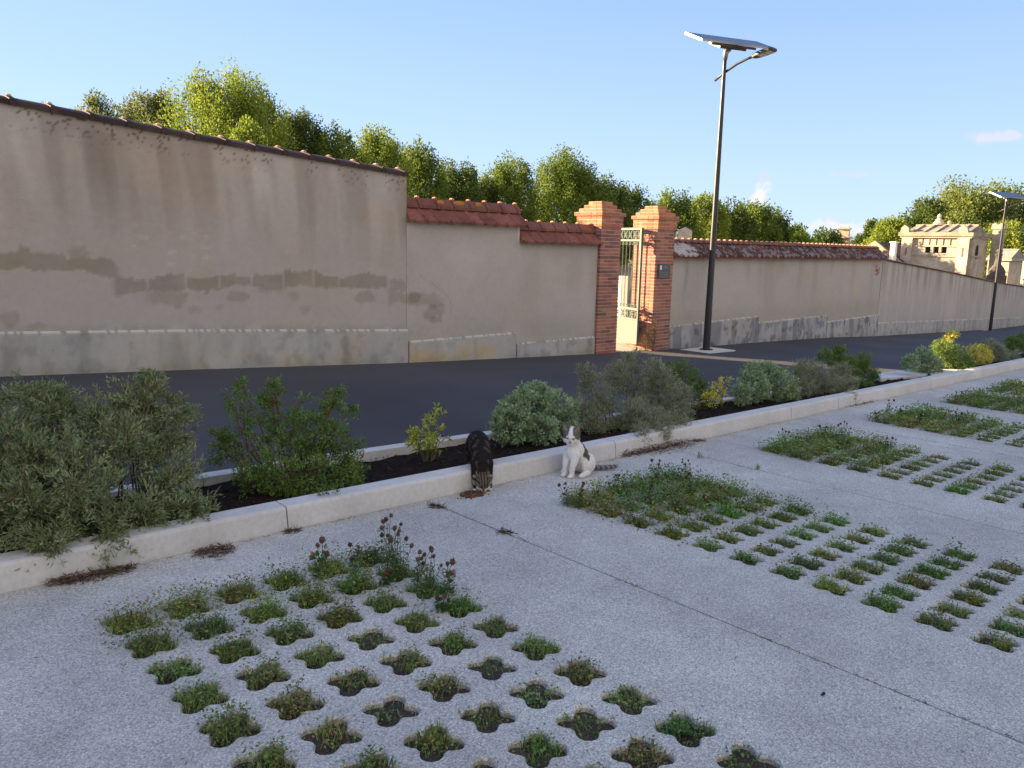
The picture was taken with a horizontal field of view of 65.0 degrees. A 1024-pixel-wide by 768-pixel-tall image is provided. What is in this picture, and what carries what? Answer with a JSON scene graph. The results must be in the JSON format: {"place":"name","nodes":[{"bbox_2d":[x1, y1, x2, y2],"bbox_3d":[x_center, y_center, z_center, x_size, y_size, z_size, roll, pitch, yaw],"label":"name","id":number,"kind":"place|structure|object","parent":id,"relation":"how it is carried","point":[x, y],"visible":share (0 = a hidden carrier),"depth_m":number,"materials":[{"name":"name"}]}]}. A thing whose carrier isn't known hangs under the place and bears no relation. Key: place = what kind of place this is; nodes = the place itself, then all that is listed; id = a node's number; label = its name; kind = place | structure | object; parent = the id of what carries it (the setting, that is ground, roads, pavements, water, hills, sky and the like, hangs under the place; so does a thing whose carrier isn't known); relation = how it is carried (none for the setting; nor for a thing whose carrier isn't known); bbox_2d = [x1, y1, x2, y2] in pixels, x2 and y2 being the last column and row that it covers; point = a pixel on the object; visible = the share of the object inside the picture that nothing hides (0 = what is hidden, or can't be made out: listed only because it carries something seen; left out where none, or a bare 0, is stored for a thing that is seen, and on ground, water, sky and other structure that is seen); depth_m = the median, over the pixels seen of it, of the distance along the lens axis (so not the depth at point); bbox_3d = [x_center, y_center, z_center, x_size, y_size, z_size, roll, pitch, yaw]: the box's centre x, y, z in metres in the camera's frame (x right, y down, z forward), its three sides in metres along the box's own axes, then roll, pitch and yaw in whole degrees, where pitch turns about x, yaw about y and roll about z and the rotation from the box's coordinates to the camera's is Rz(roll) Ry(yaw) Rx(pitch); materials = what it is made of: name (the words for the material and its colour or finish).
{"place":"outdoors","nodes":[
{"label":"outdoors","id":0,"kind":"place"},
{"bbox_2d":[0,368,1023,767],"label":"parking paving","id":1,"kind":"structure","parent":0,"point":[672,636],"depth_m":3.36,"materials":[{"name":"grey concrete"}]},
{"bbox_2d":[39,562,138,588],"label":"leaf litter","id":2,"kind":"object","parent":1,"relation":"on","point":[71,578],"visible":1,"depth_m":3.72,"materials":[{"name":"brown plant"}]},
{"bbox_2d":[0,501,287,594],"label":"kerb","id":3,"kind":"structure","parent":1,"relation":"on","point":[244,523],"depth_m":3.96,"materials":[{"name":"concrete"}]},
{"bbox_2d":[191,541,236,559],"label":"leaf litter","id":4,"kind":"object","parent":1,"relation":"on","point":[213,549],"visible":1,"depth_m":4.08,"materials":[{"name":"brown plant"}]},
{"bbox_2d":[276,438,615,528],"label":"kerb","id":5,"kind":"structure","parent":1,"relation":"on","point":[315,509],"depth_m":5.07,"materials":[{"name":"concrete"}]},
{"bbox_2d":[457,490,489,498],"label":"leaf litter","id":6,"kind":"object","parent":1,"relation":"on","point":[478,493],"visible":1,"depth_m":5.24,"materials":[{"name":"brown plant"}]},
{"bbox_2d":[464,431,495,491],"bbox_3d":[-0.191,0.507,5.502,0.250,0.353,0.512,0,10,-10],"label":"cat","id":7,"kind":"object","parent":1,"relation":"on","point":[478,446],"visible":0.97,"depth_m":5.35},
{"bbox_2d":[33,385,1023,766],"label":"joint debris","id":8,"kind":"object","parent":1,"relation":"on","point":[739,627],"visible":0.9,"depth_m":3.42,"materials":[{"name":"brown plant"}]},
{"bbox_2d":[560,425,617,478],"bbox_3d":[0.547,0.450,5.892,0.227,0.406,0.525,11,14,44],"label":"cat","id":9,"kind":"object","parent":1,"relation":"on","point":[578,456],"visible":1,"depth_m":5.76},
{"bbox_2d":[618,437,696,457],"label":"leaf litter","id":10,"kind":"object","parent":1,"relation":"on","point":[649,450],"visible":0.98,"depth_m":6.68,"materials":[{"name":"brown plant"}]},
{"bbox_2d":[603,405,790,457],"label":"kerb","id":11,"kind":"structure","parent":1,"relation":"on","point":[723,424],"depth_m":7.28,"materials":[{"name":"concrete"}]},
{"bbox_2d":[780,395,838,419],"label":"kerb","id":12,"kind":"structure","parent":1,"relation":"on","point":[810,407],"depth_m":8.63,"materials":[{"name":"concrete"}]},
{"bbox_2d":[828,377,930,408],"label":"kerb","id":13,"kind":"structure","parent":1,"relation":"on","point":[879,392],"depth_m":9.85,"materials":[{"name":"concrete"}]},
{"bbox_2d":[922,364,997,388],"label":"kerb","id":14,"kind":"structure","parent":1,"relation":"on","point":[949,378],"depth_m":11.73,"materials":[{"name":"concrete"}]},
{"bbox_2d":[984,378,1023,394],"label":"grass","id":15,"kind":"structure","parent":1,"relation":"on","point":[1014,385],"depth_m":11.04,"materials":[{"name":"green plant"}]},
{"bbox_2d":[990,358,1023,373],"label":"kerb","id":16,"kind":"structure","parent":1,"relation":"on","point":[1010,365],"depth_m":13.27,"materials":[{"name":"concrete"}]},
{"bbox_2d":[0,325,1023,490],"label":"road","id":17,"kind":"structure","parent":0,"point":[393,401],"depth_m":8.93,"materials":[{"name":"grey asphalt"}]},
{"bbox_2d":[18,474,202,511],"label":"kerb","id":18,"kind":"structure","parent":17,"relation":"on","point":[114,493],"depth_m":5.02,"materials":[{"name":"concrete"}]},
{"bbox_2d":[0,94,407,376],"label":"boundary wall","id":19,"kind":"structure","parent":17,"relation":"on","point":[127,245],"depth_m":8.63,"materials":[{"name":"paint"}]},
{"bbox_2d":[199,438,447,485],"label":"kerb","id":20,"kind":"structure","parent":17,"relation":"on","point":[370,454],"depth_m":6.12,"materials":[{"name":"concrete"}]},
{"bbox_2d":[406,195,602,362],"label":"boundary wall","id":21,"kind":"structure","parent":17,"relation":"on","point":[498,280],"depth_m":11.71,"materials":[{"name":"paint"}]},
{"bbox_2d":[441,415,612,446],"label":"kerb","id":22,"kind":"structure","parent":17,"relation":"on","point":[458,440],"depth_m":6.69,"materials":[{"name":"concrete"}]},
{"bbox_2d":[679,32,776,352],"bbox_3d":[3.739,-3.316,14.456,1.576,5.664,1.232,3,10,9],"label":"street lamp","id":23,"kind":"object","parent":17,"relation":"on","point":[727,45],"visible":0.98,"depth_m":14.30,"materials":[{"name":"metal"}]},
{"bbox_2d":[668,237,887,348],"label":"boundary wall","id":24,"kind":"structure","parent":17,"relation":"on","point":[766,291],"depth_m":17.16,"materials":[{"name":"paint"}]},
{"bbox_2d":[877,259,1023,335],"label":"boundary wall","id":25,"kind":"structure","parent":17,"relation":"on","point":[916,299],"depth_m":26.71,"materials":[{"name":"paint"}]},
{"bbox_2d":[987,191,1023,330],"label":"street lamp","id":26,"kind":"object","parent":17,"relation":"on","point":[1007,196],"visible":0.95,"depth_m":32.24,"materials":[{"name":"metal"}]},
{"bbox_2d":[0,353,1023,553],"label":"planting bed soil","id":27,"kind":"structure","parent":0,"point":[225,502],"depth_m":5.81,"materials":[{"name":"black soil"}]},
{"bbox_2d":[0,366,224,571],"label":"shrub","id":28,"kind":"object","parent":27,"relation":"on","point":[28,498],"visible":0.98,"depth_m":4.14,"materials":[{"name":"green plant"}]},
{"bbox_2d":[204,372,371,498],"bbox_3d":[-1.271,0.324,5.034,1.073,0.761,0.965,-8,13,-42],"label":"shrub","id":29,"kind":"object","parent":27,"relation":"on","point":[306,466],"visible":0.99,"depth_m":5.06,"materials":[{"name":"green plant"}]},
{"bbox_2d":[402,402,451,461],"bbox_3d":[-0.613,0.362,5.819,0.246,0.445,0.432,5,10,19],"label":"shrub","id":30,"kind":"object","parent":27,"relation":"on","point":[432,438],"visible":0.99,"depth_m":5.78,"materials":[{"name":"green plant"}]},
{"bbox_2d":[485,379,582,447],"bbox_3d":[0.186,0.250,6.572,0.622,0.536,1.045,6,11,24],"label":"shrub","id":31,"kind":"object","parent":27,"relation":"on","point":[519,404],"visible":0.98,"depth_m":6.41,"materials":[{"name":"green plant"}]},
{"bbox_2d":[570,346,646,434],"bbox_3d":[0.882,0.067,7.392,1.297,0.747,0.636,-20,24,-65],"label":"shrub","id":32,"kind":"object","parent":27,"relation":"on","point":[594,422],"visible":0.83,"depth_m":7.33,"materials":[{"name":"green plant"}]},
{"bbox_2d":[612,353,699,449],"bbox_3d":[1.292,0.132,7.222,0.779,0.684,1.534,4,10,14],"label":"shrub","id":33,"kind":"object","parent":27,"relation":"on","point":[653,417],"visible":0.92,"depth_m":7.44,"materials":[{"name":"green plant"}]},
{"bbox_2d":[664,357,714,409],"bbox_3d":[1.875,-0.001,8.603,0.651,0.601,0.492,0,10,-6],"label":"shrub","id":34,"kind":"object","parent":27,"relation":"on","point":[691,378],"visible":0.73,"depth_m":8.54,"materials":[{"name":"green plant"}]},
{"bbox_2d":[701,376,733,407],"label":"shrub","id":35,"kind":"object","parent":27,"relation":"on","point":[718,396],"visible":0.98,"depth_m":8.51,"materials":[{"name":"yellow plant"}]},
{"bbox_2d":[729,359,801,406],"bbox_3d":[2.727,0.000,8.859,1.314,0.524,0.630,-8,13,-42],"label":"shrub","id":36,"kind":"object","parent":27,"relation":"on","point":[760,376],"visible":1,"depth_m":8.88,"materials":[{"name":"green plant"}]},
{"bbox_2d":[789,356,839,396],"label":"shrub","id":37,"kind":"object","parent":27,"relation":"on","point":[817,384],"visible":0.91,"depth_m":9.49,"materials":[{"name":"green plant"}]},
{"bbox_2d":[823,360,860,401],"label":"shrub","id":38,"kind":"object","parent":27,"relation":"on","point":[841,379],"visible":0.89,"depth_m":9.70,"materials":[{"name":"green plant"}]},
{"bbox_2d":[814,343,880,386],"bbox_3d":[4.462,-0.241,10.535,1.308,0.624,0.674,-8,13,-42],"label":"shrub","id":39,"kind":"object","parent":27,"relation":"on","point":[860,363],"visible":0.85,"depth_m":10.54,"materials":[{"name":"green plant"}]},
{"bbox_2d":[873,369,962,381],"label":"kerb","id":40,"kind":"structure","parent":27,"relation":"on","point":[893,375],"depth_m":11.45,"materials":[{"name":"concrete"}]},
{"bbox_2d":[899,344,944,373],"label":"shrub","id":41,"kind":"object","parent":27,"relation":"on","point":[933,363],"visible":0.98,"depth_m":11.66,"materials":[{"name":"green plant"}]},
{"bbox_2d":[928,338,978,368],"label":"shrub","id":42,"kind":"object","parent":27,"relation":"on","point":[950,355],"visible":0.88,"depth_m":12.38,"materials":[{"name":"green plant"}]},
{"bbox_2d":[965,343,994,364],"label":"shrub","id":43,"kind":"object","parent":27,"relation":"on","point":[978,355],"visible":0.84,"depth_m":13.20,"materials":[{"name":"yellow plant"}]},
{"bbox_2d":[976,337,1022,362],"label":"shrub","id":44,"kind":"object","parent":27,"relation":"on","point":[1008,355],"visible":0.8,"depth_m":13.79,"materials":[{"name":"green plant"}]},
{"bbox_2d":[1001,330,1023,354],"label":"shrub","id":45,"kind":"object","parent":27,"relation":"on","point":[1012,341],"visible":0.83,"depth_m":14.86,"materials":[{"name":"green plant"}]},
{"bbox_2d":[0,0,1023,245],"label":"sky","id":46,"kind":"structure","parent":0,"point":[860,108],"materials":[{"name":"blue"}]},
{"bbox_2d":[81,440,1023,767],"bbox_3d":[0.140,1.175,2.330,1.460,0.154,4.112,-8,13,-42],"label":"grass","id":47,"kind":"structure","parent":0,"point":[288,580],"depth_m":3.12,"materials":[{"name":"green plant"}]},
{"bbox_2d":[309,536,329,579],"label":"clover plant","id":48,"kind":"object","parent":47,"relation":"on","point":[322,539],"visible":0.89,"depth_m":3.83,"materials":[{"name":"green plant"}]},
{"bbox_2d":[347,542,361,580],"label":"clover plant","id":49,"kind":"object","parent":47,"relation":"on","point":[356,552],"visible":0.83,"depth_m":3.86,"materials":[{"name":"green plant"}]},
{"bbox_2d":[379,567,393,586],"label":"clover plant","id":50,"kind":"object","parent":47,"relation":"on","point":[387,572],"visible":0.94,"depth_m":3.77,"materials":[{"name":"green plant"}]},
{"bbox_2d":[378,513,402,565],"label":"clover plant","id":51,"kind":"object","parent":47,"relation":"on","point":[384,521],"visible":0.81,"depth_m":4.01,"materials":[{"name":"green plant"}]},
{"bbox_2d":[379,525,403,575],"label":"clover plant","id":52,"kind":"object","parent":47,"relation":"on","point":[390,538],"visible":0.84,"depth_m":3.91,"materials":[{"name":"green plant"}]},
{"bbox_2d":[386,528,415,580],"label":"clover plant","id":53,"kind":"object","parent":47,"relation":"on","point":[412,545],"visible":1,"depth_m":3.84,"materials":[{"name":"green plant"}]},
{"bbox_2d":[411,545,433,587],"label":"clover plant","id":54,"kind":"object","parent":47,"relation":"on","point":[419,551],"visible":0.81,"depth_m":3.78,"materials":[{"name":"green plant"}]},
{"bbox_2d":[415,548,443,592],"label":"clover plant","id":55,"kind":"object","parent":47,"relation":"on","point":[430,565],"visible":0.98,"depth_m":3.71,"materials":[{"name":"green plant"}]},
{"bbox_2d":[433,593,454,612],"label":"clover plant","id":56,"kind":"object","parent":47,"relation":"on","point":[438,599],"visible":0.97,"depth_m":3.52,"materials":[{"name":"green plant"}]},
{"bbox_2d":[438,558,456,595],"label":"clover plant","id":57,"kind":"object","parent":47,"relation":"on","point":[448,575],"visible":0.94,"depth_m":3.69,"materials":[{"name":"green plant"}]},
{"bbox_2d":[864,400,1023,446],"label":"grass","id":58,"kind":"structure","parent":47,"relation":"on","point":[947,424],"depth_m":8.23,"materials":[{"name":"green plant"}]},
{"bbox_2d":[940,386,1023,413],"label":"grass","id":59,"kind":"structure","parent":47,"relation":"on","point":[981,396],"depth_m":9.76,"materials":[{"name":"green plant"}]},
{"bbox_2d":[616,316,643,351],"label":"cemetery path","id":60,"kind":"structure","parent":0,"point":[621,346],"depth_m":14.69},
{"bbox_2d":[574,201,625,353],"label":"gate pillar","id":61,"kind":"structure","parent":60,"relation":"on","point":[605,219],"depth_m":13.34,"materials":[{"name":"brick"}]},
{"bbox_2d":[617,276,627,316],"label":"grave slab","id":62,"kind":"structure","parent":60,"relation":"on","point":[625,282],"depth_m":16.00,"materials":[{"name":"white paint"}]},
{"bbox_2d":[629,206,679,350],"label":"gate pillar","id":63,"kind":"structure","parent":60,"relation":"on","point":[659,223],"depth_m":14.38,"materials":[{"name":"brick"}]},
{"bbox_2d":[616,228,650,344],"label":"iron gate","id":64,"kind":"structure","parent":63,"relation":"attached to","point":[627,328],"depth_m":14.60,"materials":[{"name":"metal"}]},
{"bbox_2d":[657,264,669,277],"bbox_3d":[2.713,-2.017,14.339,0.334,0.246,0.026,-8,13,-42],"label":"plaque","id":65,"kind":"object","parent":63,"relation":"attached to","point":[663,270],"visible":1,"depth_m":14.32,"materials":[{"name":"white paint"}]},
{"bbox_2d":[678,227,691,239],"bbox_3d":[4.954,-3.617,23.205,0.360,1.812,0.378,5,10,18],"label":"grave monument","id":66,"kind":"object","parent":60,"relation":"on","point":[685,232],"visible":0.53,"depth_m":22.92,"materials":[{"name":"stone"}]},
{"bbox_2d":[838,227,852,244],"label":"house","id":67,"kind":"structure","parent":60,"relation":"on","point":[845,233],"depth_m":58.89,"materials":[{"name":"stone"}]},
{"bbox_2d":[869,241,906,262],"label":"tomb","id":68,"kind":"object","parent":60,"relation":"on","point":[884,248],"depth_m":48.71,"materials":[{"name":"stone"}]},
{"bbox_2d":[985,249,1006,282],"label":"grave monument","id":69,"kind":"object","parent":60,"relation":"on","point":[1002,277],"visible":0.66,"depth_m":42.21,"materials":[{"name":"stone"}]},
{"bbox_2d":[557,462,1023,652],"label":"grass","id":70,"kind":"structure","parent":0,"point":[705,485],"depth_m":4.70,"materials":[{"name":"green plant"}]},
{"bbox_2d":[753,423,1023,507],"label":"grass","id":71,"kind":"structure","parent":0,"point":[782,447],"depth_m":6.66,"materials":[{"name":"green plant"}]},
{"bbox_3d":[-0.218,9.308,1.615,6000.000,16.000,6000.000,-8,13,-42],"label":"ground","id":72,"kind":"structure","parent":0,"visible":0},
{"bbox_2d":[74,87,145,122],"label":"tree","id":73,"kind":"object","parent":72,"relation":"on","point":[95,105],"visible":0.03,"depth_m":32.63,"materials":[{"name":"green plant"}]},
{"bbox_2d":[116,86,195,131],"bbox_3d":[-15.937,-8.356,35.977,4.850,9.368,4.830,-8,13,-42],"label":"tree","id":74,"kind":"object","parent":72,"relation":"on","point":[151,105],"visible":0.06,"depth_m":34.80,"materials":[{"name":"green plant"}]},
{"bbox_2d":[143,54,300,150],"bbox_3d":[-7.662,-5.010,22.138,4.258,7.656,4.068,-8,13,-42],"label":"tree","id":75,"kind":"object","parent":72,"relation":"on","point":[221,114],"visible":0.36,"depth_m":21.30,"materials":[{"name":"green plant"}]},
{"bbox_2d":[228,114,268,145],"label":"tree","id":76,"kind":"object","parent":72,"relation":"on","point":[246,131],"visible":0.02,"depth_m":15.61,"materials":[{"name":"green plant"}]},
{"bbox_2d":[258,96,292,148],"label":"tree","id":77,"kind":"object","parent":72,"relation":"on","point":[272,102],"visible":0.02,"depth_m":23.38,"materials":[{"name":"green plant"}]},
{"bbox_2d":[281,105,340,158],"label":"tree","id":78,"kind":"object","parent":72,"relation":"on","point":[305,132],"visible":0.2,"depth_m":24.14,"materials":[{"name":"green plant"}]},
{"bbox_2d":[311,119,373,163],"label":"tree","id":79,"kind":"object","parent":72,"relation":"on","point":[342,141],"visible":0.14,"depth_m":24.45,"materials":[{"name":"green plant"}]},
{"bbox_2d":[344,123,416,196],"bbox_3d":[-4.462,-5.144,26.681,2.903,6.839,2.918,-8,13,-42],"label":"tree","id":80,"kind":"object","parent":72,"relation":"on","point":[390,156],"visible":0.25,"depth_m":26.03,"materials":[{"name":"green plant"}]},
{"bbox_2d":[398,134,455,199],"bbox_3d":[-3.202,-5.500,29.158,2.924,6.899,2.855,-8,13,-42],"label":"tree","id":81,"kind":"object","parent":72,"relation":"on","point":[424,172],"visible":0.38,"depth_m":28.17,"materials":[{"name":"green plant"}]},
{"bbox_2d":[432,156,487,202],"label":"tree","id":82,"kind":"object","parent":72,"relation":"on","point":[466,184],"visible":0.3,"depth_m":30.19,"materials":[{"name":"green plant"}]},
{"bbox_2d":[476,174,502,203],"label":"tree","id":83,"kind":"object","parent":72,"relation":"on","point":[490,183],"visible":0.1,"depth_m":31.83,"materials":[{"name":"green plant"}]},
{"bbox_2d":[474,149,546,221],"bbox_3d":[-0.302,-6.097,33.489,3.340,7.237,3.256,-8,13,-42],"label":"tree","id":84,"kind":"object","parent":72,"relation":"on","point":[511,188],"visible":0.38,"depth_m":32.58,"materials":[{"name":"green plant"}]},
{"bbox_2d":[522,142,619,223],"bbox_3d":[2.446,-6.572,35.515,4.452,8.014,4.523,3,10,9],"label":"tree","id":85,"kind":"object","parent":72,"relation":"on","point":[566,194],"visible":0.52,"depth_m":34.47,"materials":[{"name":"green plant"}]},
{"bbox_2d":[585,169,637,266],"bbox_3d":[4.055,-6.334,37.349,3.252,7.272,3.341,-8,13,-42],"label":"tree","id":86,"kind":"object","parent":72,"relation":"on","point":[621,196],"visible":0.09,"depth_m":36.69,"materials":[{"name":"green plant"}]},
{"bbox_2d":[618,181,657,267],"bbox_3d":[5.666,-6.404,39.502,3.218,7.061,3.319,-8,13,-42],"label":"tree","id":87,"kind":"object","parent":72,"relation":"on","point":[638,197],"visible":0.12,"depth_m":38.74,"materials":[{"name":"green plant"}]},
{"bbox_2d":[645,185,706,239],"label":"tree","id":88,"kind":"object","parent":72,"relation":"on","point":[681,209],"visible":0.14,"depth_m":41.01,"materials":[{"name":"green plant"}]},
{"bbox_2d":[677,188,733,240],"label":"tree","id":89,"kind":"object","parent":72,"relation":"on","point":[722,219],"visible":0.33,"depth_m":44.21,"materials":[{"name":"green plant"}]},
{"bbox_2d":[709,195,757,241],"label":"tree","id":90,"kind":"object","parent":72,"relation":"on","point":[742,228],"visible":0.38,"depth_m":45.82,"materials":[{"name":"green plant"}]},
{"bbox_2d":[744,198,784,242],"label":"tree","id":91,"kind":"object","parent":72,"relation":"on","point":[762,217],"visible":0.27,"depth_m":47.67,"materials":[{"name":"green plant"}]},
{"bbox_2d":[758,206,795,241],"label":"tree","id":92,"kind":"object","parent":72,"relation":"on","point":[786,227],"visible":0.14,"depth_m":49.18,"materials":[{"name":"green plant"}]},
{"bbox_2d":[782,228,821,243],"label":"tree","id":93,"kind":"object","parent":72,"relation":"on","point":[799,236],"visible":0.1,"depth_m":43.74,"materials":[{"name":"green plant"}]},
{"bbox_2d":[809,226,844,244],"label":"tree","id":94,"kind":"object","parent":72,"relation":"on","point":[833,237],"visible":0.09,"depth_m":58.13,"materials":[{"name":"green plant"}]},
{"bbox_2d":[850,217,880,244],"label":"tree","id":95,"kind":"object","parent":72,"relation":"on","point":[858,238],"visible":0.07,"depth_m":76.19,"materials":[{"name":"green plant"}]},
{"bbox_2d":[859,215,908,245],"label":"tree","id":96,"kind":"object","parent":72,"relation":"on","point":[890,230],"visible":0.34,"depth_m":66.10,"materials":[{"name":"green plant"}]},
{"bbox_2d":[898,195,951,237],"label":"tree","id":97,"kind":"object","parent":72,"relation":"on","point":[924,212],"visible":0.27,"depth_m":78.02,"materials":[{"name":"green plant"}]},
{"bbox_2d":[898,214,1006,278],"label":"mausoleum","id":98,"kind":"structure","parent":72,"relation":"on","point":[939,243],"depth_m":46.47,"materials":[{"name":"stone"}]},
{"bbox_2d":[929,207,987,231],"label":"tree","id":99,"kind":"object","parent":72,"relation":"on","point":[961,218],"visible":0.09,"depth_m":74.99,"materials":[{"name":"green plant"}]},
{"bbox_2d":[909,173,1023,240],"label":"tree","id":100,"kind":"object","parent":72,"relation":"on","point":[981,204],"visible":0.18,"depth_m":83.08,"materials":[{"name":"green plant"}]},
{"bbox_2d":[983,217,1023,278],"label":"tree","id":101,"kind":"object","parent":72,"relation":"on","point":[1013,240],"visible":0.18,"depth_m":66.28,"materials":[{"name":"green plant"}]},
{"bbox_2d":[986,249,1023,285],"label":"mausoleum","id":102,"kind":"structure","parent":72,"relation":"on","point":[1012,261],"depth_m":51.49,"materials":[{"name":"stone"}]},
{"bbox_2d":[993,181,1023,236],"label":"tree","id":103,"kind":"object","parent":72,"relation":"on","point":[1021,208],"visible":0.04,"depth_m":86.62,"materials":[{"name":"green plant"}]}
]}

